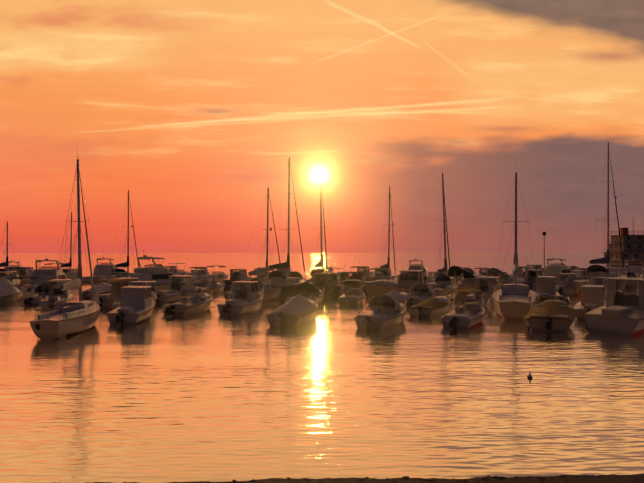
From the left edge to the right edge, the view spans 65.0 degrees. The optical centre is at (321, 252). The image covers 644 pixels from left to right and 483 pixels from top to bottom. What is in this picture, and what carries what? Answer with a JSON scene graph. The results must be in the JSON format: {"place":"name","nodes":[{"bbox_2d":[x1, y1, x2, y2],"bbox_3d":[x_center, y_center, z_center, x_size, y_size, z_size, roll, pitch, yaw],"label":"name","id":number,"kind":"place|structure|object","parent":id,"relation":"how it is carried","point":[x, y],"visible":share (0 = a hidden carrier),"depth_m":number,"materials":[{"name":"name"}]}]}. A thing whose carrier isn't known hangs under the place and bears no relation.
{"place":"outdoors","nodes":[
{"label":"outdoors","id":0,"kind":"place"},
{"bbox_2d":[39,252,122,252],"bbox_3d":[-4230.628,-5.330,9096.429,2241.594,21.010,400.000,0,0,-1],"label":"distant coast terrain","id":1,"kind":"structure","parent":0,"point":[68,252],"depth_m":8909.70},
{"bbox_2d":[0,253,643,482],"bbox_3d":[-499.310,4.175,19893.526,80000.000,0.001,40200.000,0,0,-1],"label":"sea water","id":2,"kind":"structure","parent":0,"point":[329,390],"depth_m":14.99,"materials":[{"name":"orange liquid"}]},
{"bbox_2d":[0,268,20,285],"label":"cabin boat","id":3,"kind":"object","parent":2,"relation":"on","point":[9,275],"visible":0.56,"depth_m":56.49,"materials":[{"name":"white plastic"}]},
{"bbox_2d":[0,221,25,282],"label":"sail boat","id":4,"kind":"object","parent":2,"relation":"on","point":[5,264],"visible":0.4,"depth_m":63.56,"materials":[{"name":"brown wood"}]},
{"bbox_2d":[0,277,26,303],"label":"open boat","id":5,"kind":"object","parent":2,"relation":"on","point":[10,292],"visible":0.83,"depth_m":42.27,"materials":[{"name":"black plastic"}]},
{"bbox_2d":[5,261,21,270],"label":"boat","id":6,"kind":"object","parent":2,"relation":"on","point":[18,265],"visible":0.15,"depth_m":79.62,"materials":[{"name":"white plastic"}]},
{"bbox_2d":[3,260,33,281],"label":"cabin boat","id":7,"kind":"object","parent":2,"relation":"on","point":[22,272],"visible":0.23,"depth_m":73.90,"materials":[{"name":"white plastic"}]},
{"bbox_2d":[11,276,40,300],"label":"open boat","id":8,"kind":"object","parent":2,"relation":"on","point":[31,287],"visible":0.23,"depth_m":46.03,"materials":[{"name":"white plastic"}]},
{"bbox_2d":[31,259,68,284],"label":"boat","id":9,"kind":"object","parent":2,"relation":"on","point":[45,273],"visible":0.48,"depth_m":52.41,"materials":[{"name":"white plastic"}]},
{"bbox_2d":[22,284,77,305],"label":"open boat","id":10,"kind":"object","parent":2,"relation":"on","point":[33,300],"visible":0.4,"depth_m":40.46,"materials":[{"name":"white plastic"}]},
{"bbox_2d":[39,276,73,309],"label":"cabin boat","id":11,"kind":"object","parent":2,"relation":"on","point":[57,297],"visible":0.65,"depth_m":38.28,"materials":[{"name":"white plastic"}]},
{"bbox_2d":[29,155,105,339],"bbox_3d":[-13.931,-0.704,29.119,2.446,10.638,10.347,-1,-1,-6],"label":"sail boat","id":12,"kind":"object","parent":2,"relation":"on","point":[69,318],"visible":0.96,"depth_m":27.05,"materials":[{"name":"white plastic"}]},
{"bbox_2d":[59,207,77,267],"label":"sail boat","id":13,"kind":"object","parent":2,"relation":"on","point":[67,264],"visible":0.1,"depth_m":69.77,"materials":[{"name":"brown wood"}]},
{"bbox_2d":[61,262,77,280],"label":"cabin boat","id":14,"kind":"object","parent":2,"relation":"on","point":[73,274],"visible":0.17,"depth_m":64.15,"materials":[{"name":"white plastic"}]},
{"bbox_2d":[78,283,110,299],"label":"open boat","id":15,"kind":"object","parent":2,"relation":"on","point":[102,288],"visible":0.5,"depth_m":45.03,"materials":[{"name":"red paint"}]},
{"bbox_2d":[83,257,118,282],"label":"boat","id":16,"kind":"object","parent":2,"relation":"on","point":[102,269],"visible":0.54,"depth_m":73.84,"materials":[{"name":"white plastic"}]},
{"bbox_2d":[90,271,138,308],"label":"cabin boat","id":17,"kind":"object","parent":2,"relation":"on","point":[106,301],"visible":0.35,"depth_m":38.53,"materials":[{"name":"white paint"}]},
{"bbox_2d":[96,190,138,284],"bbox_3d":[-24.255,-1.910,63.289,2.844,13.147,11.610,0,0,8],"label":"sail boat","id":18,"kind":"object","parent":2,"relation":"on","point":[124,264],"visible":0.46,"depth_m":62.15,"materials":[{"name":"white plastic"}]},
{"bbox_2d":[108,272,131,283],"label":"open boat","id":19,"kind":"object","parent":2,"relation":"on","point":[124,273],"depth_m":55.52,"materials":[{"name":"black plastic"}]},
{"bbox_2d":[106,276,159,324],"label":"cabin boat","id":20,"kind":"object","parent":2,"relation":"on","point":[137,305],"visible":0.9,"depth_m":31.22,"materials":[{"name":"white plastic"}]},
{"bbox_2d":[111,269,161,309],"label":"cabin boat","id":21,"kind":"object","parent":2,"relation":"on","point":[141,283],"visible":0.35,"depth_m":37.07,"materials":[{"name":"white paint"}]},
{"bbox_2d":[131,250,201,291],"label":"boat","id":22,"kind":"object","parent":2,"relation":"on","point":[159,274],"visible":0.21,"depth_m":50.09,"materials":[{"name":"white plastic"}]},
{"bbox_2d":[164,261,179,273],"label":"cabin boat","id":23,"kind":"object","parent":2,"relation":"on","point":[172,268],"visible":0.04,"depth_m":80.49,"materials":[{"name":"white plastic"}]},
{"bbox_2d":[155,272,198,303],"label":"cabin boat","id":24,"kind":"object","parent":2,"relation":"on","point":[166,296],"visible":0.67,"depth_m":43.32,"materials":[{"name":"white plastic"}]},
{"bbox_2d":[169,263,190,274],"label":"open boat","id":25,"kind":"object","parent":2,"relation":"on","point":[178,272],"visible":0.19,"depth_m":73.73,"materials":[{"name":"white plastic"}]},
{"bbox_2d":[161,282,220,315],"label":"open boat","id":26,"kind":"object","parent":2,"relation":"on","point":[196,301],"visible":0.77,"depth_m":35.20,"materials":[{"name":"white plastic"}]},
{"bbox_2d":[189,265,209,274],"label":"cabin boat","id":27,"kind":"object","parent":2,"relation":"on","point":[205,268],"visible":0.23,"depth_m":78.47,"materials":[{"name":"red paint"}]},
{"bbox_2d":[191,266,220,286],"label":"cabin boat","id":28,"kind":"object","parent":2,"relation":"on","point":[200,272],"visible":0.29,"depth_m":63.08,"materials":[{"name":"white paint"}]},
{"bbox_2d":[196,274,231,293],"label":"open boat","id":29,"kind":"object","parent":2,"relation":"on","point":[214,287],"visible":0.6,"depth_m":52.12,"materials":[{"name":"white plastic"}]},
{"bbox_2d":[207,265,228,282],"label":"open boat","id":30,"kind":"object","parent":2,"relation":"on","point":[222,276],"visible":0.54,"depth_m":70.56,"materials":[{"name":"white plastic"}]},
{"bbox_2d":[218,269,250,288],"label":"cabin boat","id":31,"kind":"object","parent":2,"relation":"on","point":[235,274],"visible":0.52,"depth_m":61.13,"materials":[{"name":"white paint"}]},
{"bbox_2d":[217,277,272,315],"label":"cabin boat","id":32,"kind":"object","parent":2,"relation":"on","point":[247,297],"visible":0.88,"depth_m":35.30,"materials":[{"name":"white plastic"}]},
{"bbox_2d":[222,186,284,300],"bbox_3d":[-4.747,-0.958,45.539,2.457,11.136,10.547,1,1,33],"label":"sail boat","id":33,"kind":"object","parent":2,"relation":"on","point":[270,292],"visible":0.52,"depth_m":44.73,"materials":[{"name":"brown wood"}]},
{"bbox_2d":[253,266,264,277],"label":"cabin boat","id":34,"kind":"object","parent":2,"relation":"on","point":[258,276],"visible":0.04,"depth_m":72.58,"materials":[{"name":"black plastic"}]},
{"bbox_2d":[256,269,274,279],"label":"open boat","id":35,"kind":"object","parent":2,"relation":"on","point":[265,275],"visible":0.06,"depth_m":64.74,"materials":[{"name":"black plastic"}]},
{"bbox_2d":[247,157,306,297],"bbox_3d":[-3.316,-2.630,49.583,3.162,14.726,12.685,0,-1,30],"label":"sail boat","id":36,"kind":"object","parent":2,"relation":"on","point":[289,285],"visible":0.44,"depth_m":48.55,"materials":[{"name":"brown wood"}]},
{"bbox_2d":[276,265,291,276],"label":"cabin boat","id":37,"kind":"object","parent":2,"relation":"on","point":[284,271],"visible":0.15,"depth_m":79.82,"materials":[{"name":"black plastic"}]},
{"bbox_2d":[265,294,321,326],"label":"open boat","id":38,"kind":"object","parent":2,"relation":"on","point":[297,310],"visible":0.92,"depth_m":28.97,"materials":[{"name":"white plastic"}]},
{"bbox_2d":[289,271,304,279],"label":"open boat","id":39,"kind":"object","parent":2,"relation":"on","point":[296,274],"visible":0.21,"depth_m":65.37,"materials":[{"name":"black plastic"}]},
{"bbox_2d":[284,283,326,303],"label":"open boat","id":40,"kind":"object","parent":2,"relation":"on","point":[307,290],"visible":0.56,"depth_m":40.95,"materials":[{"name":"grey paint"}]},
{"bbox_2d":[297,270,339,298],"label":"cabin boat","id":41,"kind":"object","parent":2,"relation":"on","point":[329,283],"visible":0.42,"depth_m":47.66,"materials":[{"name":"white plastic"}]},
{"bbox_2d":[306,159,332,284],"bbox_3d":[-0.148,-3.208,56.191,3.170,15.832,12.685,-1,1,11],"label":"sail boat","id":42,"kind":"object","parent":2,"relation":"on","point":[321,270],"visible":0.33,"depth_m":56.09,"materials":[{"name":"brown wood"}]},
{"bbox_2d":[323,267,333,272],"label":"cabin boat","id":43,"kind":"object","parent":2,"relation":"on","point":[328,270],"visible":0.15,"depth_m":81.10,"materials":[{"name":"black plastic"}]},
{"bbox_2d":[328,268,343,283],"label":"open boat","id":44,"kind":"object","parent":2,"relation":"on","point":[338,280],"visible":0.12,"depth_m":62.37,"materials":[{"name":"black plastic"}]},
{"bbox_2d":[336,264,362,295],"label":"cabin boat","id":45,"kind":"object","parent":2,"relation":"on","point":[350,276],"visible":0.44,"depth_m":51.13,"materials":[{"name":"black plastic"}]},
{"bbox_2d":[338,279,364,305],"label":"open boat","id":46,"kind":"object","parent":2,"relation":"on","point":[353,295],"visible":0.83,"depth_m":41.89,"materials":[{"name":"white plastic"}]},
{"bbox_2d":[350,261,373,280],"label":"cabin boat","id":47,"kind":"object","parent":2,"relation":"on","point":[363,269],"visible":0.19,"depth_m":75.53,"materials":[{"name":"black plastic"}]},
{"bbox_2d":[362,272,383,292],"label":"open boat","id":48,"kind":"object","parent":2,"relation":"on","point":[370,279],"visible":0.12,"depth_m":54.22,"materials":[{"name":"black plastic"}]},
{"bbox_2d":[368,263,391,276],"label":"cabin boat","id":49,"kind":"object","parent":2,"relation":"on","point":[377,269],"visible":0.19,"depth_m":66.86,"materials":[{"name":"white plastic"}]},
{"bbox_2d":[354,295,409,329],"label":"open boat","id":50,"kind":"object","parent":2,"relation":"on","point":[388,312],"visible":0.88,"depth_m":29.07,"materials":[{"name":"white plastic"}]},
{"bbox_2d":[368,180,397,281],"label":"sail boat","id":51,"kind":"object","parent":2,"relation":"on","point":[385,273],"visible":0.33,"depth_m":59.29,"materials":[{"name":"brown wood"}]},
{"bbox_2d":[371,290,412,308],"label":"open boat","id":52,"kind":"object","parent":2,"relation":"on","point":[397,295],"visible":0.29,"depth_m":38.33,"materials":[{"name":"white plastic"}]},
{"bbox_2d":[359,260,444,295],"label":"cabin boat","id":53,"kind":"object","parent":2,"relation":"on","point":[407,280],"visible":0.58,"depth_m":46.83,"materials":[{"name":"white plastic"}]},
{"bbox_2d":[408,259,427,274],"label":"boat","id":54,"kind":"object","parent":2,"relation":"on","point":[416,267],"visible":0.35,"depth_m":77.25,"materials":[{"name":"white plastic"}]},
{"bbox_2d":[407,283,436,305],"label":"open boat","id":55,"kind":"object","parent":2,"relation":"on","point":[422,292],"visible":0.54,"depth_m":41.29,"materials":[{"name":"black plastic"}]},
{"bbox_2d":[423,273,434,284],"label":"open boat","id":56,"kind":"object","parent":2,"relation":"on","point":[427,279],"visible":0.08,"depth_m":55.71,"materials":[{"name":"black plastic"}]},
{"bbox_2d":[408,294,459,317],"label":"open boat","id":57,"kind":"object","parent":2,"relation":"on","point":[435,306],"visible":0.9,"depth_m":33.35,"materials":[{"name":"white plastic"}]},
{"bbox_2d":[428,264,442,278],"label":"cabin boat","id":58,"kind":"object","parent":2,"relation":"on","point":[433,274],"visible":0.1,"depth_m":60.56,"materials":[{"name":"white plastic"}]},
{"bbox_2d":[428,172,458,299],"bbox_3d":[11.618,-1.758,47.938,2.683,12.823,11.072,-2,-1,23],"label":"sail boat","id":59,"kind":"object","parent":2,"relation":"on","point":[447,282],"visible":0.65,"depth_m":46.55,"materials":[{"name":"white wood"}]},
{"bbox_2d":[430,266,491,293],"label":"open boat","id":60,"kind":"object","parent":2,"relation":"on","point":[463,282],"visible":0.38,"depth_m":52.47,"materials":[{"name":"black plastic"}]},
{"bbox_2d":[440,289,486,328],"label":"open boat","id":61,"kind":"object","parent":2,"relation":"on","point":[466,313],"visible":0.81,"depth_m":29.32,"materials":[{"name":"white paint"}]},
{"bbox_2d":[463,267,476,274],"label":"open boat","id":62,"kind":"object","parent":2,"relation":"on","point":[471,270],"visible":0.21,"depth_m":81.77,"materials":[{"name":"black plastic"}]},
{"bbox_2d":[465,265,497,305],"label":"cabin boat","id":63,"kind":"object","parent":2,"relation":"on","point":[485,284],"visible":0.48,"depth_m":41.83,"materials":[{"name":"white plastic"}]},
{"bbox_2d":[474,267,489,275],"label":"cabin boat","id":64,"kind":"object","parent":2,"relation":"on","point":[482,270],"visible":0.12,"depth_m":73.68,"materials":[{"name":"white plastic"}]},
{"bbox_2d":[487,268,523,288],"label":"open boat","id":65,"kind":"object","parent":2,"relation":"on","point":[495,272],"visible":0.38,"depth_m":59.94,"materials":[{"name":"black plastic"}]},
{"bbox_2d":[496,274,523,287],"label":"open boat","id":66,"kind":"object","parent":2,"relation":"on","point":[520,282],"visible":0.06,"depth_m":47.48,"materials":[{"name":"white plastic"}]},
{"bbox_2d":[490,173,539,319],"bbox_3d":[14.181,-0.903,37.127,3.346,11.282,13.223,0,1,21],"label":"sail boat","id":67,"kind":"object","parent":2,"relation":"on","point":[515,301],"visible":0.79,"depth_m":34.25,"materials":[{"name":"white plastic"}]},
{"bbox_2d":[512,266,527,274],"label":"cabin boat","id":68,"kind":"object","parent":2,"relation":"on","point":[521,269],"visible":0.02,"depth_m":70.91,"materials":[{"name":"white plastic"}]},
{"bbox_2d":[521,263,543,290],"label":"cabin boat","id":69,"kind":"object","parent":2,"relation":"on","point":[535,273],"visible":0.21,"depth_m":57.13,"materials":[{"name":"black plastic"}]},
{"bbox_2d":[526,265,543,272],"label":"cabin boat","id":70,"kind":"object","parent":2,"relation":"on","point":[538,267],"visible":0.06,"depth_m":76.66,"materials":[{"name":"white plastic"}]},
{"bbox_2d":[536,276,559,295],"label":"cabin boat","id":71,"kind":"object","parent":2,"relation":"on","point":[546,285],"visible":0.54,"depth_m":41.31,"materials":[{"name":"white plastic"}]},
{"bbox_2d":[524,294,576,332],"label":"open boat","id":72,"kind":"object","parent":2,"relation":"on","point":[549,313],"visible":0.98,"depth_m":27.21,"materials":[{"name":"yellow plastic"}]},
{"bbox_2d":[543,258,577,283],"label":"boat","id":73,"kind":"object","parent":2,"relation":"on","point":[553,269],"visible":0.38,"depth_m":69.71,"materials":[{"name":"white plastic"}]},
{"bbox_2d":[542,268,586,270],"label":"jetty pier","id":74,"kind":"structure","parent":2,"relation":"on","point":[573,269],"depth_m":99.08,"materials":[{"name":"concrete"}]},
{"bbox_2d":[542,232,545,267],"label":"lamp post","id":75,"kind":"object","parent":74,"relation":"on","point":[544,233],"visible":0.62,"depth_m":100.86,"materials":[{"name":"black metal"}]},
{"bbox_2d":[556,266,576,295],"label":"cabin boat","id":76,"kind":"object","parent":2,"relation":"on","point":[564,290],"visible":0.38,"depth_m":49.54,"materials":[{"name":"white plastic"}]},
{"bbox_2d":[570,264,587,276],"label":"cabin boat","id":77,"kind":"object","parent":2,"relation":"on","point":[580,273],"visible":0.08,"depth_m":61.22,"materials":[{"name":"white plastic"}]},
{"bbox_2d":[572,285,605,319],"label":"cabin boat","id":78,"kind":"object","parent":2,"relation":"on","point":[591,297],"visible":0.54,"depth_m":32.89,"materials":[{"name":"white plastic"}]},
{"bbox_2d":[560,143,626,295],"bbox_3d":[30.254,-3.811,53.813,14.836,17.308,3.850,1,-1,-36],"label":"sail boat","id":79,"kind":"object","parent":2,"relation":"on","point":[596,271],"visible":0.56,"depth_m":53.13,"materials":[{"name":"white plastic"}]},
{"bbox_2d":[591,277,609,290],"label":"cabin boat","id":80,"kind":"object","parent":2,"relation":"on","point":[599,280],"visible":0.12,"depth_m":45.91,"materials":[{"name":"white plastic"}]},
{"bbox_2d":[583,265,643,335],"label":"cabin boat","id":81,"kind":"object","parent":2,"relation":"on","point":[621,312],"visible":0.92,"depth_m":27.07,"materials":[{"name":"white paint"}]},
{"bbox_2d":[606,255,643,277],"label":"boat","id":82,"kind":"object","parent":2,"relation":"on","point":[612,268],"visible":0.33,"depth_m":62.00,"materials":[{"name":"white plastic"}]},
{"bbox_2d":[625,258,643,277],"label":"boat","id":83,"kind":"object","parent":2,"relation":"on","point":[635,267],"visible":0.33,"depth_m":71.93,"materials":[{"name":"white plastic"}]},
{"bbox_2d":[0,0,643,252],"label":"sky","id":84,"kind":"structure","parent":0,"point":[193,109],"materials":[{"name":"orange"}]},
{"bbox_2d":[91,474,643,482],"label":"beach ground","id":85,"kind":"structure","parent":0,"point":[599,479],"depth_m":9.20,"materials":[{"name":"brown sand"}]},
{"bbox_2d":[54,474,638,482],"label":"beach wrack pebbles","id":86,"kind":"object","parent":85,"relation":"on","point":[404,477],"visible":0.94,"depth_m":9.24,"materials":[{"name":"black gravel"}]},
{"bbox_2d":[601,228,643,266],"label":"building","id":87,"kind":"structure","parent":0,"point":[632,246],"depth_m":119.06,"materials":[{"name":"paint"}]}
]}

